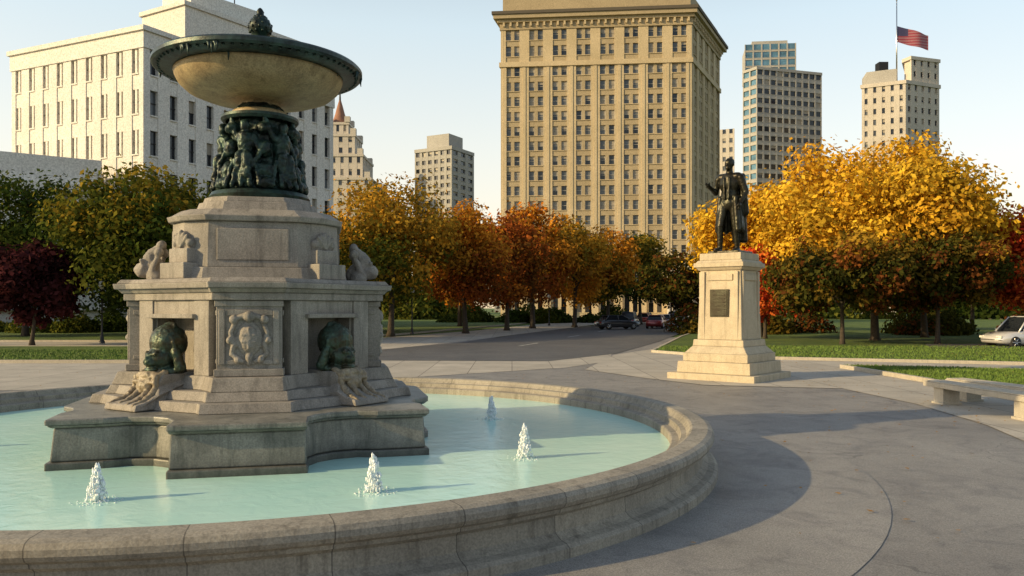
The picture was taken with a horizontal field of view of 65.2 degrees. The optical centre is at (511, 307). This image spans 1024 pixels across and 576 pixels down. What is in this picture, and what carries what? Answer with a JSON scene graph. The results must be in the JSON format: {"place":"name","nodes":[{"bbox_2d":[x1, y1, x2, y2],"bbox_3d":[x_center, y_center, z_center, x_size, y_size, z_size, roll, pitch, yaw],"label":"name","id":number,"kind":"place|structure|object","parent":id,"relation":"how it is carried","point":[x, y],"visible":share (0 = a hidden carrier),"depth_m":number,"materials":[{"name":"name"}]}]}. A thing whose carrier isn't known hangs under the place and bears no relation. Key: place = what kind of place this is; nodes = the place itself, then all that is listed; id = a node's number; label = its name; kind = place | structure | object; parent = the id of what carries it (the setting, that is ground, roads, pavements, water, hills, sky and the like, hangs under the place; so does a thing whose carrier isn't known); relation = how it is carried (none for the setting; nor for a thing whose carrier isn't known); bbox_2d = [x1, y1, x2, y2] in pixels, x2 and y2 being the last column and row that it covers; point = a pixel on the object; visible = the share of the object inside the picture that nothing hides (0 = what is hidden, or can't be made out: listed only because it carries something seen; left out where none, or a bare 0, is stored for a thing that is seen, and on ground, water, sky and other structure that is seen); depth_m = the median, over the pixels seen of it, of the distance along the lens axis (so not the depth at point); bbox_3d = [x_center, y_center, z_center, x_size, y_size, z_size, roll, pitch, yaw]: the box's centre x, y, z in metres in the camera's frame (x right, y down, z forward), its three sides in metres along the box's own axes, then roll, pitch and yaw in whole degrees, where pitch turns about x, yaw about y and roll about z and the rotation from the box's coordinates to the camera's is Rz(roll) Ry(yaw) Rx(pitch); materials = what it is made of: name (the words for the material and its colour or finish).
{"place":"outdoors","nodes":[
{"label":"outdoors","id":0,"kind":"place"},
{"bbox_2d":[0,346,128,362],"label":"lawn","id":1,"kind":"structure","parent":0,"point":[47,360],"depth_m":36.13,"materials":[{"name":"green plant"}]},
{"bbox_2d":[0,317,572,341],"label":"lawn","id":2,"kind":"structure","parent":0,"point":[402,327],"depth_m":67.28,"materials":[{"name":"green plant"}]},
{"bbox_2d":[0,168,119,335],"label":"tree","id":3,"kind":"object","parent":2,"relation":"on","point":[14,230],"visible":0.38,"depth_m":58.43,"materials":[{"name":"green plant"}]},
{"bbox_2d":[0,311,127,332],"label":"shrubs","id":4,"kind":"object","parent":2,"relation":"on","point":[84,323],"visible":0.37,"depth_m":68.58,"materials":[{"name":"green plant"}]},
{"bbox_2d":[66,185,179,315],"bbox_3d":[-31.588,-4.057,65.940,11.252,12.554,10.866,0,0,0],"label":"tree","id":5,"kind":"object","parent":2,"relation":"on","point":[107,303],"visible":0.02,"depth_m":63.77,"materials":[{"name":"green plant"}]},
{"bbox_2d":[323,211,355,270],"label":"tree","id":6,"kind":"object","parent":2,"relation":"on","point":[343,262],"depth_m":68.81,"materials":[{"name":"green plant"}]},
{"bbox_2d":[353,220,421,310],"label":"autumn tree","id":7,"kind":"object","parent":2,"relation":"on","point":[395,304],"visible":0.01,"depth_m":77.17,"materials":[{"name":"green plant"}]},
{"bbox_2d":[415,245,489,325],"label":"autumn tree","id":8,"kind":"object","parent":2,"relation":"on","point":[459,322],"visible":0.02,"depth_m":91.82,"materials":[{"name":"orange plant"}]},
{"bbox_2d":[435,303,626,323],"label":"shrubs","id":9,"kind":"object","parent":2,"relation":"on","point":[557,315],"visible":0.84,"depth_m":117.10,"materials":[{"name":"green plant"}]},
{"bbox_2d":[0,337,610,389],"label":"sidewalk","id":10,"kind":"structure","parent":0,"point":[24,376],"depth_m":29.04,"materials":[{"name":"concrete"}]},
{"bbox_2d":[0,238,90,345],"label":"autumn tree","id":11,"kind":"object","parent":10,"relation":"on","point":[33,277],"visible":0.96,"depth_m":45.97,"materials":[{"name":"red plant"}]},
{"bbox_2d":[99,278,104,342],"bbox_3d":[-24.600,0.140,48.000,0.380,3.960,0.370,0,0,0],"label":"street lamp","id":12,"kind":"object","parent":10,"relation":"on","point":[101,335],"visible":0.66,"depth_m":47.95,"materials":[{"name":"metal"}]},
{"bbox_2d":[22,153,210,316],"bbox_3d":[-22.868,-3.545,49.370,11.944,11.529,12.180,0,0,20],"label":"tree","id":13,"kind":"object","parent":10,"relation":"on","point":[150,206],"visible":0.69,"depth_m":45.79,"materials":[{"name":"green plant"}]},
{"bbox_2d":[333,94,382,227],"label":"ornate spire tower","id":14,"kind":"structure","parent":0,"point":[351,161],"depth_m":289.89,"materials":[{"name":"stone"}]},
{"bbox_2d":[414,133,473,290],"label":"residential tower","id":15,"kind":"structure","parent":0,"point":[447,158],"depth_m":297.04,"materials":[{"name":"grey concrete"}]},
{"bbox_2d":[380,322,593,348],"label":"sidewalk","id":16,"kind":"structure","parent":0,"point":[411,341],"depth_m":61.53,"materials":[{"name":"concrete"}]},
{"bbox_2d":[410,287,413,334],"bbox_3d":[-8.000,0.140,64.000,0.380,3.960,0.370,0,0,0],"label":"street lamp","id":17,"kind":"object","parent":16,"relation":"on","point":[411,332],"visible":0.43,"depth_m":63.96,"materials":[{"name":"metal"}]},
{"bbox_2d":[417,198,518,333],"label":"autumn tree","id":18,"kind":"object","parent":16,"relation":"on","point":[474,275],"visible":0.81,"depth_m":67.02,"materials":[{"name":"orange plant"}]},
{"bbox_2d":[476,207,560,330],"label":"autumn tree","id":19,"kind":"object","parent":16,"relation":"on","point":[522,267],"visible":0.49,"depth_m":76.84,"materials":[{"name":"orange plant"}]},
{"bbox_2d":[495,198,587,327],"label":"autumn tree","id":20,"kind":"object","parent":16,"relation":"on","point":[565,255],"visible":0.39,"depth_m":85.30,"materials":[{"name":"orange plant"}]},
{"bbox_2d":[548,294,550,325],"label":"street lamp","id":21,"kind":"object","parent":16,"relation":"on","point":[549,296],"visible":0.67,"depth_m":96.96,"materials":[{"name":"metal"}]},
{"bbox_2d":[540,215,621,326],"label":"autumn tree","id":22,"kind":"object","parent":16,"relation":"on","point":[591,254],"visible":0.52,"depth_m":91.04,"materials":[{"name":"orange plant"}]},
{"bbox_2d":[561,284,612,313],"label":"autumn tree","id":23,"kind":"object","parent":16,"relation":"on","point":[590,307],"visible":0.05,"depth_m":121.58,"materials":[{"name":"orange plant"}]},
{"bbox_2d":[494,302,500,311],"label":"distant building","id":24,"kind":"structure","parent":0,"point":[495,309],"depth_m":411.76,"materials":[{"name":"grey concrete"}]},
{"bbox_2d":[0,337,1023,575],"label":"plaza pavement","id":25,"kind":"structure","parent":0,"point":[958,488],"depth_m":12.20,"materials":[{"name":"concrete"}]},
{"bbox_2d":[0,8,717,575],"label":"fountain","id":26,"kind":"object","parent":25,"relation":"on","point":[254,336],"visible":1,"depth_m":10.43,"materials":[{"name":"stone"}]},
{"bbox_2d":[0,394,669,529],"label":"water","id":27,"kind":"structure","parent":26,"relation":"in","point":[470,455],"depth_m":9.27,"materials":[{"name":"teal liquid"}]},
{"bbox_2d":[72,462,123,506],"bbox_3d":[-4.160,1.760,7.986,0.473,0.437,0.441,0,0,43],"label":"water jet","id":28,"kind":"object","parent":27,"relation":"on","point":[96,491],"visible":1,"depth_m":7.96,"materials":[{"name":"liquid"}]},
{"bbox_2d":[355,452,397,495],"bbox_3d":[-1.421,1.744,8.391,0.449,0.464,0.487,0,0,0],"label":"water jet","id":29,"kind":"object","parent":27,"relation":"on","point":[374,485],"visible":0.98,"depth_m":8.37,"materials":[{"name":"liquid"}]},
{"bbox_2d":[477,396,502,420],"bbox_3d":[-0.356,1.747,13.870,0.462,0.454,0.411,0,0,-41],"label":"water jet","id":30,"kind":"object","parent":27,"relation":"on","point":[491,412],"visible":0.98,"depth_m":13.87,"materials":[{"name":"liquid"}]},
{"bbox_2d":[512,423,538,460],"bbox_3d":[0.176,1.731,10.285,0.447,0.517,0.446,0,0,-27],"label":"water jet","id":31,"kind":"object","parent":27,"relation":"on","point":[524,448],"visible":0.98,"depth_m":10.27,"materials":[{"name":"liquid"}]},
{"bbox_2d":[0,0,1023,307],"label":"sky","id":32,"kind":"structure","parent":0,"point":[428,67],"materials":[{"name":"blue"}]},
{"bbox_2d":[379,322,677,360],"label":"road","id":33,"kind":"structure","parent":0,"point":[558,344],"depth_m":45.47,"materials":[{"name":"grey asphalt"}]},
{"bbox_2d":[566,224,647,314],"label":"autumn tree","id":34,"kind":"object","parent":33,"relation":"on","point":[621,270],"visible":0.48,"depth_m":98.07,"materials":[{"name":"orange plant"}]},
{"bbox_2d":[594,315,639,329],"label":"parked car","id":35,"kind":"object","parent":33,"relation":"on","point":[608,322],"visible":0.99,"depth_m":81.19,"materials":[{"name":"grey paint"}]},
{"bbox_2d":[621,312,639,322],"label":"parked car","id":36,"kind":"object","parent":33,"relation":"on","point":[632,316],"visible":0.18,"depth_m":93.32,"materials":[{"name":"grey paint"}]},
{"bbox_2d":[637,313,649,321],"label":"parked car","id":37,"kind":"object","parent":33,"relation":"on","point":[645,316],"visible":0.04,"depth_m":110.28,"materials":[{"name":"red paint"}]},
{"bbox_2d":[618,230,671,324],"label":"tree","id":38,"kind":"object","parent":33,"relation":"on","point":[648,245],"visible":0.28,"depth_m":104.66,"materials":[{"name":"green plant"}]},
{"bbox_2d":[635,272,671,325],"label":"traffic light","id":39,"kind":"object","parent":33,"relation":"on","point":[670,306],"visible":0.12,"depth_m":87.92,"materials":[{"name":"metal"}]},
{"bbox_2d":[646,315,667,328],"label":"parked car","id":40,"kind":"object","parent":33,"relation":"on","point":[656,320],"visible":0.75,"depth_m":84.30,"materials":[{"name":"red paint"}]},
{"bbox_2d":[655,314,674,326],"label":"parked car","id":41,"kind":"object","parent":33,"relation":"on","point":[666,316],"visible":0.04,"depth_m":90.50,"materials":[{"name":"grey paint"}]},
{"bbox_2d":[667,260,697,313],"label":"portico building","id":42,"kind":"structure","parent":0,"point":[668,310],"depth_m":168.95,"materials":[{"name":"beige stone"}]},
{"bbox_2d":[383,308,1001,336],"bbox_3d":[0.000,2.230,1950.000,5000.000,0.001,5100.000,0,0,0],"label":"ground","id":43,"kind":"structure","parent":0,"point":[493,313],"depth_m":87.03,"materials":[{"name":"green plant"}]},
{"bbox_2d":[0,151,114,327],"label":"white annex building","id":44,"kind":"structure","parent":43,"relation":"on","point":[27,164],"depth_m":77.59,"materials":[{"name":"concrete"}]},
{"bbox_2d":[6,0,334,317],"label":"white office building","id":45,"kind":"structure","parent":43,"relation":"on","point":[106,98],"depth_m":85.69,"materials":[{"name":"stone"}]},
{"bbox_2d":[311,171,470,336],"bbox_3d":[-9.377,-4.323,62.000,12.132,13.086,12.215,0,0,24],"label":"autumn tree","id":46,"kind":"object","parent":43,"relation":"on","point":[383,236],"visible":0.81,"depth_m":60.17,"materials":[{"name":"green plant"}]},
{"bbox_2d":[382,274,467,319],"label":"distant trees","id":47,"kind":"object","parent":43,"relation":"on","point":[431,309],"visible":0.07,"depth_m":144.65,"materials":[{"name":"green plant"}]},
{"bbox_2d":[520,282,567,323],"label":"autumn tree","id":48,"kind":"object","parent":43,"relation":"on","point":[542,296],"visible":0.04,"depth_m":111.84,"materials":[{"name":"orange plant"}]},
{"bbox_2d":[492,0,727,317],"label":"limestone tower","id":49,"kind":"structure","parent":43,"relation":"on","point":[610,113],"depth_m":182.13,"materials":[{"name":"tan limestone"},{"name":"window glass"}]},
{"bbox_2d":[632,247,699,316],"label":"tree","id":50,"kind":"object","parent":43,"relation":"on","point":[676,287],"visible":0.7,"depth_m":76.94,"materials":[{"name":"green plant"}]},
{"bbox_2d":[768,300,1023,319],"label":"distant trees","id":51,"kind":"object","parent":43,"relation":"on","point":[834,313],"visible":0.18,"depth_m":149.69,"materials":[{"name":"green plant"}]},
{"bbox_2d":[860,56,940,314],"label":"beige office tower","id":52,"kind":"structure","parent":43,"relation":"on","point":[892,107],"depth_m":259.54,"materials":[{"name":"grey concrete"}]},
{"bbox_2d":[896,0,927,80],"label":"flag on pole","id":53,"kind":"object","parent":52,"relation":"on","point":[909,37],"visible":0.97,"depth_m":262.00,"materials":[{"name":"fabric"}]},
{"bbox_2d":[500,416,891,575],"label":"fountain apron pavement","id":54,"kind":"structure","parent":0,"point":[740,519],"depth_m":8.12,"materials":[{"name":"concrete"}]},
{"bbox_2d":[720,128,734,248],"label":"office tower","id":55,"kind":"structure","parent":0,"point":[727,143],"depth_m":303.16,"materials":[{"name":"concrete"}]},
{"bbox_2d":[742,40,821,313],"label":"office tower","id":56,"kind":"structure","parent":0,"point":[782,100],"depth_m":298.05,"materials":[{"name":"grey concrete"}]},
{"bbox_2d":[585,349,1023,440],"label":"sidewalk","id":57,"kind":"structure","parent":0,"point":[648,364],"depth_m":23.85,"materials":[{"name":"concrete"}]},
{"bbox_2d":[667,158,790,383],"bbox_3d":[6.850,-1.264,25.200,2.840,6.947,2.840,0,0,40],"label":"statue monument","id":58,"kind":"object","parent":57,"relation":"on","point":[729,344],"visible":1,"depth_m":24.70,"materials":[{"name":"stone"}]},
{"bbox_2d":[923,380,1023,420],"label":"park bench","id":59,"kind":"object","parent":57,"relation":"on","point":[946,392],"visible":0.99,"depth_m":17.36,"materials":[{"name":"stone"}]},
{"bbox_2d":[945,378,1023,401],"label":"park bench","id":60,"kind":"object","parent":57,"relation":"on","point":[967,397],"visible":0.73,"depth_m":18.59,"materials":[{"name":"stone"}]},
{"bbox_2d":[651,318,1023,364],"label":"lawn","id":61,"kind":"structure","parent":0,"point":[857,331],"depth_m":50.15,"materials":[{"name":"green plant"}]},
{"bbox_2d":[0,344,1023,384],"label":"grass","id":62,"kind":"structure","parent":61,"relation":"on","point":[962,372],"depth_m":34.65,"materials":[{"name":"green plant"}]},
{"bbox_2d":[681,176,832,336],"bbox_3d":[17.874,-3.533,58.340,11.723,11.505,10.986,0,0,44],"label":"autumn tree","id":63,"kind":"object","parent":61,"relation":"on","point":[705,239],"visible":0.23,"depth_m":56.24,"materials":[{"name":"yellow plant"}]},
{"bbox_2d":[740,244,800,338],"bbox_3d":[17.879,-1.158,54.842,6.647,6.756,7.042,0,0,0],"label":"autumn tree","id":64,"kind":"object","parent":61,"relation":"on","point":[766,307],"visible":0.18,"depth_m":53.40,"materials":[{"name":"red plant"}]},
{"bbox_2d":[664,303,1023,335],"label":"shrubs","id":65,"kind":"object","parent":61,"relation":"on","point":[951,324],"visible":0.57,"depth_m":65.32,"materials":[{"name":"green plant"}]},
{"bbox_2d":[760,227,939,343],"bbox_3d":[19.381,-1.333,46.373,9.155,7.105,10.133,0,0,0],"label":"tree","id":66,"kind":"object","parent":61,"relation":"on","point":[850,271],"visible":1,"depth_m":43.89,"materials":[{"name":"green plant"}]},
{"bbox_2d":[747,129,1023,340],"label":"autumn tree","id":67,"kind":"object","parent":61,"relation":"on","point":[918,187],"visible":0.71,"depth_m":47.79,"materials":[{"name":"yellow plant"}]},
{"bbox_2d":[871,223,1023,343],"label":"tree","id":68,"kind":"object","parent":61,"relation":"on","point":[951,254],"visible":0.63,"depth_m":44.37,"materials":[{"name":"green plant"}]},
{"bbox_2d":[920,184,1005,337],"bbox_3d":[29.154,-3.749,57.177,11.675,11.937,11.333,0,0,27],"label":"autumn tree","id":69,"kind":"object","parent":61,"relation":"on","point":[924,328],"visible":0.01,"depth_m":56.80,"materials":[{"name":"yellow plant"}]},
{"bbox_2d":[950,293,1000,327],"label":"tree","id":70,"kind":"object","parent":61,"relation":"on","point":[959,305],"visible":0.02,"depth_m":79.82,"materials":[{"name":"green plant"}]},
{"bbox_2d":[967,201,1023,314],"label":"autumn tree","id":71,"kind":"object","parent":61,"relation":"on","point":[1013,289],"visible":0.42,"depth_m":47.53,"materials":[{"name":"red plant"}]},
{"bbox_2d":[976,288,1017,306],"bbox_3d":[39.524,-2.441,62.227,10.186,9.321,9.982,0,0,0],"label":"autumn tree","id":72,"kind":"object","parent":61,"relation":"on","point":[994,300],"depth_m":63.17,"materials":[{"name":"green plant"}]},
{"bbox_2d":[840,364,1022,382],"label":"curb","id":73,"kind":"structure","parent":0,"point":[885,373],"depth_m":25.95,"materials":[{"name":"beige concrete"}]},
{"bbox_2d":[926,344,1023,347],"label":"road","id":74,"kind":"structure","parent":0,"point":[987,346],"depth_m":44.42,"materials":[{"name":"grey asphalt"}]},
{"bbox_2d":[979,316,1023,346],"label":"parked car","id":75,"kind":"object","parent":74,"relation":"on","point":[1009,330],"visible":0.94,"depth_m":43.43,"materials":[{"name":"white paint"}]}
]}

